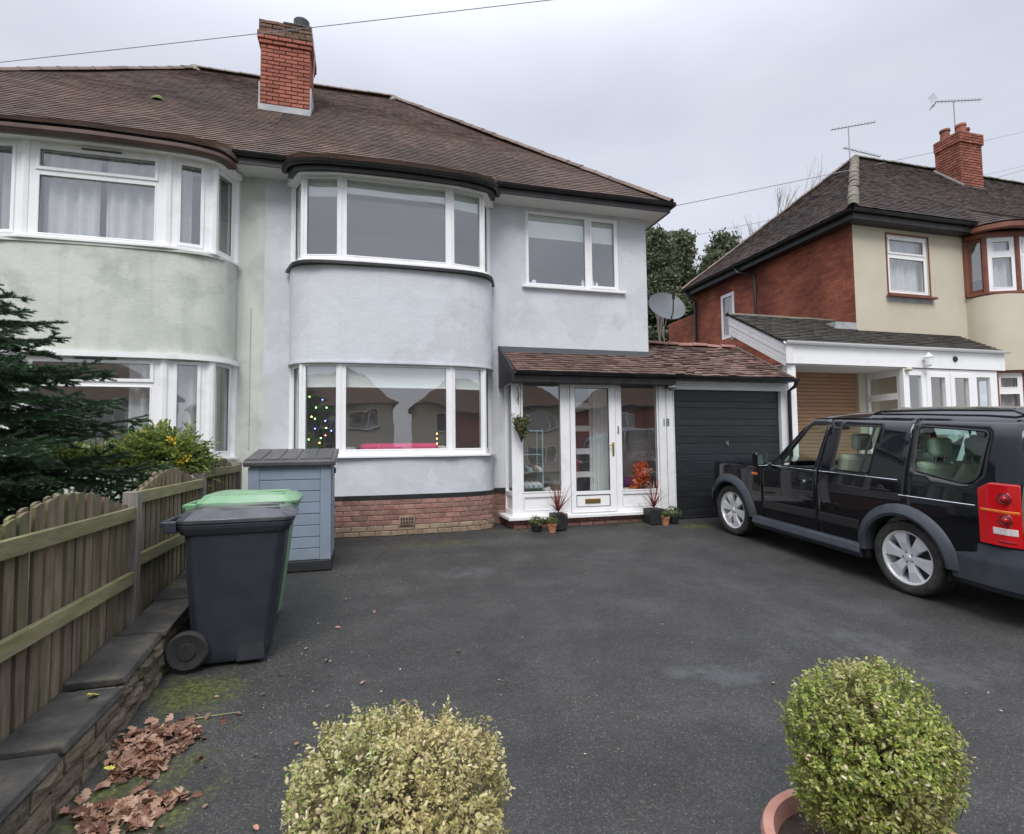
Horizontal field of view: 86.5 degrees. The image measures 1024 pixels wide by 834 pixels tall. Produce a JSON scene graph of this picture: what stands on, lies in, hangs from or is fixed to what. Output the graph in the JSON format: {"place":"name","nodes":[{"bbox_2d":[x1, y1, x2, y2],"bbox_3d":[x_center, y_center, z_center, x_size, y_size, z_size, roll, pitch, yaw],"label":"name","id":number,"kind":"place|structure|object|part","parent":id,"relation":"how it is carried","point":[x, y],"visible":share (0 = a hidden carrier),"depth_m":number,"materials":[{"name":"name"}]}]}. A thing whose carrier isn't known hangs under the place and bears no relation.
{"place":"outdoors","nodes":[
{"label":"outdoors","id":0,"kind":"place"},
{"bbox_2d":[0,0,1023,405],"label":"sky","id":1,"kind":"structure","parent":0,"point":[684,101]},
{"bbox_2d":[48,517,1023,833],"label":"driveway","id":2,"kind":"structure","parent":0,"point":[560,629],"depth_m":3.90,"materials":[{"name":"grey asphalt"}]},
{"bbox_2d":[59,786,202,833],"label":"leaf pile","id":3,"kind":"object","parent":2,"relation":"on","point":[133,811],"visible":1,"depth_m":2.46,"materials":[{"name":"brown plant"}]},
{"bbox_2d":[80,712,226,800],"bbox_3d":[-1.991,1.780,2.927,0.752,0.104,0.783,0,-3,-15],"label":"leaf pile","id":4,"kind":"object","parent":2,"relation":"on","point":[138,757],"visible":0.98,"depth_m":2.90,"materials":[{"name":"brown plant"}]},
{"bbox_2d":[104,765,115,769],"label":"yellow leaf","id":5,"kind":"object","parent":4,"relation":"on","point":[110,767],"visible":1,"depth_m":2.72,"materials":[{"name":"yellow plant"}]},
{"bbox_2d":[173,711,239,723],"bbox_3d":[-1.835,1.789,3.236,0.385,0.012,0.022,1,-3,-24],"label":"twig","id":6,"kind":"object","parent":2,"relation":"on","point":[210,716],"depth_m":3.25,"materials":[{"name":"brown wood"}]},
{"bbox_2d":[159,502,298,671],"bbox_3d":[-2.115,1.227,4.149,0.908,1.117,0.675,0,-3,-15],"label":"wheelie bin","id":7,"kind":"object","parent":2,"relation":"on","point":[235,553],"visible":1,"depth_m":3.90,"materials":[{"name":"plastic"}]},
{"bbox_2d":[182,489,302,612],"bbox_3d":[-2.325,1.210,4.767,0.891,1.126,0.653,0,-3,-15],"label":"wheelie bin","id":8,"kind":"object","parent":2,"relation":"on","point":[294,497],"visible":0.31,"depth_m":4.60,"materials":[{"name":"plastic"}]},
{"bbox_2d":[243,448,338,572],"bbox_3d":[-2.598,1.072,6.501,0.980,1.385,0.891,0,-3,-15],"label":"storage box","id":9,"kind":"object","parent":2,"relation":"on","point":[309,474],"visible":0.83,"depth_m":6.19,"materials":[{"name":"grey"}]},
{"bbox_2d":[279,695,515,833],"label":"potted box bush","id":10,"kind":"object","parent":2,"relation":"on","point":[405,760],"visible":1,"depth_m":1.46,"materials":[{"name":"green plant"}]},
{"bbox_2d":[260,83,676,537],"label":"house","id":11,"kind":"structure","parent":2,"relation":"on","point":[413,250],"depth_m":8.89,"materials":[{"name":"white paint"}]},
{"bbox_2d":[257,16,316,115],"bbox_3d":[-4.416,-6.577,10.769,1.042,2.400,0.880,0,-3,-15],"label":"chimney stack","id":12,"kind":"object","parent":11,"relation":"on","point":[288,70],"visible":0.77,"depth_m":10.41,"materials":[{"name":"brick"}]},
{"bbox_2d":[291,364,307,448],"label":"window","id":13,"kind":"structure","parent":11,"relation":"in","point":[295,375],"depth_m":8.25,"materials":[{"name":"plastic"}]},
{"bbox_2d":[293,179,309,261],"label":"window","id":14,"kind":"structure","parent":11,"relation":"in","point":[297,192],"depth_m":8.41,"materials":[{"name":"plastic"}]},
{"bbox_2d":[302,363,337,448],"bbox_3d":[-2.789,-0.114,7.977,0.553,1.375,0.116,-1,-3,-3],"label":"window","id":15,"kind":"structure","parent":11,"relation":"in","point":[319,374],"depth_m":8.03,"materials":[{"name":"plastic"}]},
{"bbox_2d":[306,396,335,447],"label":"string lights","id":16,"kind":"object","parent":11,"relation":"attached to","point":[321,438],"visible":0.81,"depth_m":8.30,"materials":[{"name":"multicoloured"}]},
{"bbox_2d":[304,175,338,257],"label":"window","id":17,"kind":"structure","parent":11,"relation":"in","point":[320,185],"depth_m":8.11,"materials":[{"name":"plastic"}]},
{"bbox_2d":[346,443,445,449],"bbox_3d":[-1.844,0.991,8.846,1.750,1.120,0.680,0,-3,-15],"label":"sofa","id":18,"kind":"object","parent":11,"relation":"on","point":[402,446],"visible":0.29,"depth_m":8.55,"materials":[{"name":"pink fabric"}]},
{"bbox_2d":[342,363,449,455],"bbox_3d":[-1.733,-0.114,8.205,1.640,1.375,0.116,0,-3,-15],"label":"window","id":19,"kind":"structure","parent":11,"relation":"in","point":[355,375],"depth_m":8.22,"materials":[{"name":"plastic"}]},
{"bbox_2d":[343,176,448,265],"bbox_3d":[-1.765,-2.957,8.359,1.640,1.290,0.116,0,-3,-15],"label":"window","id":20,"kind":"structure","parent":11,"relation":"in","point":[351,185],"depth_m":8.37,"materials":[{"name":"plastic"}]},
{"bbox_2d":[452,189,481,270],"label":"window","id":21,"kind":"structure","parent":11,"relation":"in","point":[464,201],"depth_m":8.74,"materials":[{"name":"plastic"}]},
{"bbox_2d":[453,366,483,453],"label":"window","id":22,"kind":"structure","parent":11,"relation":"in","point":[465,378],"depth_m":8.58,"materials":[{"name":"plastic"}]},
{"bbox_2d":[476,198,487,272],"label":"window","id":23,"kind":"structure","parent":11,"relation":"in","point":[486,209],"depth_m":9.18,"materials":[{"name":"plastic"}]},
{"bbox_2d":[478,369,489,452],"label":"window","id":24,"kind":"structure","parent":11,"relation":"in","point":[487,372],"depth_m":9.02,"materials":[{"name":"plastic"}]},
{"bbox_2d":[525,210,618,290],"bbox_3d":[1.079,-2.949,9.768,1.770,1.340,0.128,0,-3,-15],"label":"window","id":25,"kind":"structure","parent":11,"relation":"in","point":[589,231],"depth_m":9.80,"materials":[{"name":"plastic"}]},
{"bbox_2d":[575,388,593,490],"bbox_3d":[1.305,0.526,9.523,0.620,2.150,0.045,0,-3,-15],"label":"door","id":26,"kind":"structure","parent":11,"relation":"attached to","point":[584,440],"depth_m":9.51,"materials":[{"name":"plastic"}]},
{"bbox_2d":[581,279,597,285],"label":"bottles","id":27,"kind":"object","parent":11,"relation":"on","point":[582,283],"visible":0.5,"depth_m":9.89,"materials":[{"name":"plastic"}]},
{"bbox_2d":[648,292,684,318],"bbox_3d":[2.863,-2.094,10.258,0.721,0.609,0.529,-3,-4,31],"label":"satellite dish","id":28,"kind":"object","parent":11,"relation":"attached to","point":[666,305],"visible":0.99,"depth_m":10.28,"materials":[{"name":"grey metal"}]},
{"bbox_2d":[675,132,1020,205],"bbox_3d":[27.721,-15.396,28.419,61.542,24.634,0.014,2,-4,-36],"label":"overhead wire","id":29,"kind":"object","parent":11,"relation":"attached to","point":[803,179],"visible":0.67,"depth_m":12.15,"materials":[{"name":"grey"}]},
{"bbox_2d":[529,515,543,530],"bbox_3d":[0.378,1.616,8.323,0.250,0.244,0.271,0,-3,-15],"label":"potted plant","id":30,"kind":"object","parent":2,"relation":"on","point":[535,525],"visible":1,"depth_m":8.26,"materials":[{"name":"green plant"}]},
{"bbox_2d":[545,515,559,532],"bbox_3d":[0.605,1.617,8.234,0.209,0.260,0.212,1,-4,-32],"label":"potted plant","id":31,"kind":"object","parent":2,"relation":"on","point":[552,522],"visible":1,"depth_m":8.19,"materials":[{"name":"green plant"}]},
{"bbox_2d":[540,481,571,529],"bbox_3d":[0.799,1.345,8.438,0.748,0.789,0.722,2,-4,-42],"label":"potted cordyline","id":32,"kind":"object","parent":2,"relation":"on","point":[562,517],"visible":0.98,"depth_m":8.36,"materials":[{"name":"red"}]},
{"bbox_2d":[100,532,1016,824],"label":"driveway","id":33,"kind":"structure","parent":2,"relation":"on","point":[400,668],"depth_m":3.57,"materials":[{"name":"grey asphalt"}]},
{"bbox_2d":[498,346,799,528],"bbox_3d":[2.450,0.280,9.395,5.320,3.000,0.972,0,-3,-15],"label":"porch","id":34,"kind":"object","parent":2,"relation":"on","point":[549,380],"visible":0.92,"depth_m":9.07,"materials":[{"name":"plastic"}]},
{"bbox_2d":[511,384,531,441],"bbox_3d":[0.143,-0.063,8.447,0.322,0.916,0.336,-3,-4,32],"label":"hanging basket","id":35,"kind":"object","parent":34,"relation":"hanging from","point":[520,424],"visible":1,"depth_m":8.42,"materials":[{"name":"green plant"}]},
{"bbox_2d":[523,429,543,491],"bbox_3d":[0.305,0.905,9.005,0.359,1.400,0.337,0,-3,-15],"label":"shoe rack","id":36,"kind":"object","parent":34,"relation":"on","point":[531,484],"visible":0.52,"depth_m":8.91,"materials":[{"name":"teal"}]},
{"bbox_2d":[544,477,553,490],"bbox_3d":[0.609,1.303,9.153,0.328,0.582,0.274,-1,-3,11],"label":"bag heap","id":37,"kind":"object","parent":34,"relation":"on","point":[548,481],"visible":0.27,"depth_m":9.11,"materials":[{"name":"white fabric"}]},
{"bbox_2d":[569,384,616,512],"bbox_3d":[1.342,0.493,8.933,0.798,2.118,0.124,0,-3,-15],"label":"door","id":38,"kind":"structure","parent":34,"relation":"in","point":[587,500],"depth_m":8.92,"materials":[{"name":"plastic"}]},
{"bbox_2d":[592,389,608,489],"bbox_3d":[1.586,0.522,9.520,0.360,2.050,0.060,0,-3,-15],"label":"porch curtain","id":39,"kind":"object","parent":34,"relation":"hanging from","point":[600,440],"visible":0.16,"depth_m":9.52,"materials":[{"name":"white fabric"}]},
{"bbox_2d":[623,477,634,489],"bbox_3d":[1.955,1.315,9.430,0.350,0.550,0.320,0,-3,-15],"label":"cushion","id":40,"kind":"object","parent":34,"relation":"on","point":[627,481],"visible":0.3,"depth_m":9.31,"materials":[{"name":"purple fabric"}]},
{"bbox_2d":[626,457,652,488],"bbox_3d":[2.190,1.142,9.412,0.525,0.917,0.266,2,-4,-35],"label":"indoor plant","id":41,"kind":"object","parent":34,"relation":"on","point":[640,472],"visible":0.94,"depth_m":9.40,"materials":[{"name":"orange plant"}]},
{"bbox_2d":[635,478,674,524],"bbox_3d":[2.309,1.341,8.923,0.654,0.814,0.826,1,-4,-35],"label":"potted cordyline","id":42,"kind":"object","parent":2,"relation":"on","point":[652,515],"visible":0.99,"depth_m":8.85,"materials":[{"name":"red"}]},
{"bbox_2d":[660,509,672,524],"bbox_3d":[2.491,1.624,8.827,0.230,0.257,0.232,0,-3,-15],"label":"potted plant","id":43,"kind":"object","parent":2,"relation":"on","point":[665,518],"visible":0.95,"depth_m":8.77,"materials":[{"name":"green plant"}]},
{"bbox_2d":[666,505,682,523],"bbox_3d":[2.656,1.602,8.962,0.303,0.289,0.275,0,-3,-15],"label":"potted plant","id":44,"kind":"object","parent":2,"relation":"on","point":[674,518],"visible":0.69,"depth_m":8.89,"materials":[{"name":"green plant"}]},
{"bbox_2d":[648,340,798,518],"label":"garage","id":45,"kind":"structure","parent":2,"relation":"on","point":[704,425],"depth_m":9.62,"materials":[{"name":"white wood"}]},
{"bbox_2d":[665,385,675,390],"bbox_3d":[2.689,-0.513,9.271,0.170,0.135,0.161,0,-3,-15],"label":"security light","id":46,"kind":"object","parent":45,"relation":"attached to","point":[670,387],"visible":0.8,"depth_m":9.21,"materials":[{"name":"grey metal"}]},
{"bbox_2d":[674,390,779,518],"bbox_3d":[3.839,0.643,9.638,2.198,2.230,0.075,0,-3,-15],"label":"garage door","id":47,"kind":"structure","parent":45,"relation":"in","point":[711,427],"depth_m":9.58,"materials":[{"name":"black paint"}]},
{"bbox_2d":[712,406,1023,599],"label":"parked car","id":48,"kind":"object","parent":2,"relation":"on","point":[929,520],"visible":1,"depth_m":5.70,"materials":[{"name":"black metal"}]},
{"bbox_3d":[3.744,0.725,7.117,0.318,1.398,0.959,0,-3,-15],"label":"front door","id":49,"kind":"part","parent":48,"relation":"part of","materials":[{"name":"black metal"}]},
{"bbox_3d":[4.018,0.691,6.152,0.338,1.421,1.095,0,-3,-15],"label":"rear door","id":50,"kind":"part","parent":48,"relation":"part of","materials":[{"name":"black metal"}]},
{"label":"rear door","id":51,"kind":"part","parent":48,"relation":"part of","materials":[{"name":"black"}]},
{"bbox_2d":[760,655,977,833],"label":"potted box bush","id":52,"kind":"object","parent":2,"relation":"on","point":[871,792],"visible":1,"depth_m":1.74,"materials":[{"name":"green plant"}]},
{"bbox_2d":[647,290,666,341],"bbox_3d":[5.948,-2.712,21.711,1.068,5.232,0.444,1,-3,-22],"label":"bare tree","id":53,"kind":"object","parent":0,"point":[658,323],"visible":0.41,"depth_m":21.75,"materials":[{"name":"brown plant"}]},
{"bbox_2d":[733,154,825,241],"bbox_3d":[14.587,-7.011,28.026,5.586,12.727,2.812,-3,-4,42],"label":"bare tree","id":54,"kind":"object","parent":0,"point":[787,199],"visible":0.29,"depth_m":27.81,"materials":[{"name":"brown plant"}]},
{"bbox_2d":[697,166,1021,234],"bbox_3d":[25.459,-13.997,32.678,43.063,14.720,0.020,1,-4,-31],"label":"overhead wire","id":55,"kind":"object","parent":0,"point":[768,220],"visible":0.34,"depth_m":22.58,"materials":[{"name":"grey"}]},
{"bbox_3d":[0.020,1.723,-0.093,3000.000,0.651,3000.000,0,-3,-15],"label":"ground","id":56,"kind":"structure","parent":0,"visible":0},
{"bbox_2d":[0,568,189,833],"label":"stone wall","id":57,"kind":"structure","parent":56,"relation":"on","point":[53,752],"depth_m":2.83,"materials":[{"name":"grey stone"}]},
{"bbox_2d":[0,64,283,501],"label":"house","id":58,"kind":"structure","parent":56,"relation":"on","point":[132,230],"depth_m":7.54,"materials":[{"name":"green"}]},
{"bbox_2d":[0,151,1,196],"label":"window","id":59,"kind":"structure","parent":58,"relation":"in","point":[0,151],"depth_m":7.24,"materials":[{"name":"plastic"}]},
{"bbox_2d":[0,139,21,233],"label":"window","id":60,"kind":"structure","parent":58,"relation":"in","point":[11,159],"depth_m":7.08,"materials":[{"name":"plastic"}]},
{"bbox_2d":[21,355,159,444],"bbox_3d":[-5.524,-0.124,7.206,1.640,1.375,0.236,0,-3,-15],"label":"window","id":61,"kind":"structure","parent":58,"relation":"in","point":[144,375],"depth_m":7.31,"materials":[{"name":"plastic"}]},
{"bbox_2d":[27,140,164,244],"bbox_3d":[-5.558,-2.967,7.366,1.640,1.290,0.247,0,-3,-15],"label":"window","id":62,"kind":"structure","parent":58,"relation":"in","point":[135,191],"depth_m":7.38,"materials":[{"name":"plastic"}]},
{"bbox_2d":[151,95,164,100],"bbox_3d":[-6.136,-5.524,9.437,0.200,0.080,0.200,0,-3,-15],"label":"moss clump","id":63,"kind":"object","parent":58,"relation":"on","point":[157,97],"visible":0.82,"depth_m":9.38,"materials":[{"name":"green plant"}]},
{"bbox_2d":[167,359,206,443],"bbox_3d":[-4.511,-0.117,7.551,0.554,1.375,0.234,1,-4,-29],"label":"window","id":64,"kind":"structure","parent":58,"relation":"in","point":[187,379],"depth_m":7.56,"materials":[{"name":"plastic"}]},
{"bbox_2d":[171,157,210,250],"bbox_3d":[-4.521,-2.962,7.677,0.553,1.290,0.240,0,-3,-15],"label":"window","id":65,"kind":"structure","parent":58,"relation":"in","point":[182,175],"depth_m":7.68,"materials":[{"name":"plastic"}]},
{"bbox_2d":[214,363,231,457],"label":"window","id":66,"kind":"structure","parent":58,"relation":"in","point":[228,368],"depth_m":8.00,"materials":[{"name":"plastic"}]},
{"bbox_2d":[218,169,234,260],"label":"window","id":67,"kind":"structure","parent":58,"relation":"in","point":[231,183],"depth_m":8.16,"materials":[{"name":"plastic"}]},
{"bbox_2d":[0,0,549,62],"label":"overhead wire","id":68,"kind":"object","parent":58,"relation":"attached to","point":[282,30],"visible":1,"depth_m":6.48,"materials":[{"name":"grey"}]},
{"bbox_2d":[646,223,693,345],"bbox_3d":[6.308,-2.912,23.052,4.646,10.771,4.197,0,-3,-15],"label":"conifer tree","id":69,"kind":"object","parent":56,"relation":"on","point":[661,270],"visible":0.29,"depth_m":22.73,"materials":[{"name":"green plant"}]},
{"bbox_2d":[666,228,705,321],"bbox_3d":[7.505,-3.044,24.521,4.819,11.166,4.603,-2,-3,21],"label":"conifer tree","id":70,"kind":"object","parent":56,"relation":"on","point":[686,249],"visible":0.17,"depth_m":24.14,"materials":[{"name":"green plant"}]},
{"bbox_2d":[690,248,726,311],"bbox_3d":[8.893,-2.441,23.358,3.852,9.806,4.491,0,-3,-15],"label":"conifer tree","id":71,"kind":"object","parent":56,"relation":"on","point":[709,259],"visible":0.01,"depth_m":23.52,"materials":[{"name":"green plant"}]},
{"bbox_2d":[703,227,742,256],"bbox_3d":[9.995,-3.071,24.418,4.752,11.151,4.315,-2,-3,23],"label":"conifer tree","id":72,"kind":"object","parent":56,"relation":"on","point":[726,241],"visible":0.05,"depth_m":24.54,"materials":[{"name":"green plant"}]},
{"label":"neighbour front garden","id":73,"kind":"structure","parent":0,"visible":0},
{"bbox_2d":[0,284,176,525],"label":"fir tree","id":74,"kind":"object","parent":73,"relation":"on","point":[19,474],"visible":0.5,"depth_m":4.25,"materials":[{"name":"green plant"}]},
{"bbox_2d":[7,419,223,497],"bbox_3d":[-4.175,0.788,5.678,2.094,1.552,1.125,0,-3,-15],"label":"shrub","id":75,"kind":"object","parent":73,"relation":"on","point":[160,442],"visible":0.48,"depth_m":5.60,"materials":[{"name":"green plant"}]},
{"bbox_2d":[0,457,241,742],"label":"fence","id":76,"kind":"object","parent":73,"relation":"on","point":[85,578],"visible":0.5,"depth_m":3.22,"materials":[{"name":"brown wood"}]},
{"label":"neighbour driveway","id":77,"kind":"structure","parent":0,"visible":0},
{"bbox_2d":[669,155,1023,438],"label":"house","id":78,"kind":"structure","parent":77,"relation":"on","point":[888,246],"depth_m":12.39,"materials":[{"name":"brick"}]},
{"bbox_2d":[721,291,734,339],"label":"window","id":79,"kind":"structure","parent":78,"relation":"in","point":[724,336],"depth_m":15.93,"materials":[{"name":"plastic"}]},
{"bbox_2d":[831,120,875,159],"bbox_3d":[9.655,-7.772,15.375,1.100,0.962,0.160,-2,-3,19],"label":"tv aerial","id":80,"kind":"object","parent":78,"relation":"attached to","point":[849,135],"visible":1,"depth_m":15.40,"materials":[{"name":"silver metal"}]},
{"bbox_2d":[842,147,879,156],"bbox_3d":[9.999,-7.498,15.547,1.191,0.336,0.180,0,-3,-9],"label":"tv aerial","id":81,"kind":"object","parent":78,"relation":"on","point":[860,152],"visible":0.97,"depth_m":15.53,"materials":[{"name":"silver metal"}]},
{"bbox_2d":[887,235,927,294],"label":"window","id":82,"kind":"structure","parent":78,"relation":"in","point":[903,259],"depth_m":12.27,"materials":[{"name":"plastic"}]},
{"bbox_2d":[865,367,999,453],"bbox_3d":[8.878,0.376,11.422,2.650,2.680,0.890,0,-3,-15],"label":"porch","id":83,"kind":"object","parent":78,"relation":"attached to","point":[902,388],"visible":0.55,"depth_m":11.22,"materials":[{"name":"plastic"}]},
{"bbox_2d":[926,372,952,441],"bbox_3d":[8.583,0.371,10.890,0.600,2.540,0.019,0,-3,-15],"label":"door","id":84,"kind":"structure","parent":83,"relation":"in","point":[928,374],"depth_m":10.94,"materials":[{"name":"plastic"}]},
{"bbox_2d":[950,373,973,441],"bbox_3d":[9.200,0.373,11.058,0.600,2.540,0.019,0,-3,-15],"label":"door","id":85,"kind":"structure","parent":83,"relation":"in","point":[952,375],"depth_m":11.08,"materials":[{"name":"plastic"}]},
{"bbox_2d":[933,122,984,190],"bbox_3d":[12.947,-7.068,15.742,0.919,2.720,0.774,0,-3,-15],"label":"chimney stack","id":86,"kind":"object","parent":78,"relation":"on","point":[958,156],"visible":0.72,"depth_m":15.48,"materials":[{"name":"red brick"}]},
{"bbox_2d":[929,93,981,131],"bbox_3d":[12.974,-8.674,15.854,1.361,1.538,0.260,-1,-3,5],"label":"tv aerial","id":87,"kind":"object","parent":86,"relation":"attached to","point":[953,105],"visible":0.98,"depth_m":15.86,"materials":[{"name":"silver metal"}]},
{"bbox_2d":[967,239,982,294],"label":"window","id":88,"kind":"structure","parent":78,"relation":"in","point":[969,243],"depth_m":12.46,"materials":[{"name":"brown wood"}]},
{"bbox_2d":[977,378,979,405],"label":"window","id":89,"kind":"structure","parent":78,"relation":"in","point":[977,378],"depth_m":12.31,"materials":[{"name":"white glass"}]},
{"bbox_2d":[980,236,1016,290],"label":"window","id":90,"kind":"structure","parent":78,"relation":"in","point":[1000,250],"depth_m":12.25,"materials":[{"name":"plastic"}]},
{"bbox_2d":[998,373,1023,405],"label":"window","id":91,"kind":"structure","parent":78,"relation":"in","point":[1010,384],"depth_m":12.08,"materials":[{"name":"plastic"}]},
{"bbox_2d":[1019,236,1023,289],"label":"window","id":92,"kind":"structure","parent":78,"relation":"in","point":[1021,239],"depth_m":12.18,"materials":[{"name":"plastic"}]},
{"bbox_2d":[725,313,1011,455],"bbox_3d":[7.503,-0.229,11.397,5.640,4.057,1.752,0,-3,-15],"label":"carport","id":93,"kind":"object","parent":77,"relation":"on","point":[803,344],"visible":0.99,"depth_m":10.85,"materials":[{"name":"white tile"}]},
{"bbox_2d":[796,373,857,457],"bbox_3d":[6.169,0.437,11.130,2.270,2.690,0.040,0,-3,-15],"label":"garage door","id":94,"kind":"structure","parent":93,"relation":"attached to","point":[820,395],"depth_m":11.21,"materials":[{"name":"brown wood"}]},
{"bbox_2d":[905,367,912,371],"bbox_3d":[7.800,-0.938,10.699,0.140,0.090,0.140,0,-3,-15],"label":"globe light","id":95,"kind":"object","parent":93,"relation":"attached to","point":[907,369],"visible":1,"depth_m":10.66,"materials":[{"name":"white glass"}]},
{"bbox_2d":[923,352,933,365],"bbox_3d":[8.234,-1.145,10.757,0.166,0.280,0.186,-1,-3,7],"label":"wall lantern","id":96,"kind":"object","parent":93,"relation":"attached to","point":[928,357],"depth_m":10.71,"materials":[{"name":"plastic"}]},
{"bbox_2d":[917,429,979,462],"bbox_3d":[7.584,0.962,8.772,1.720,1.615,3.995,0,-3,-15],"label":"parked car","id":97,"kind":"object","parent":77,"relation":"on","point":[959,454],"visible":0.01,"depth_m":8.71,"materials":[{"name":"clear glass"}]}
]}

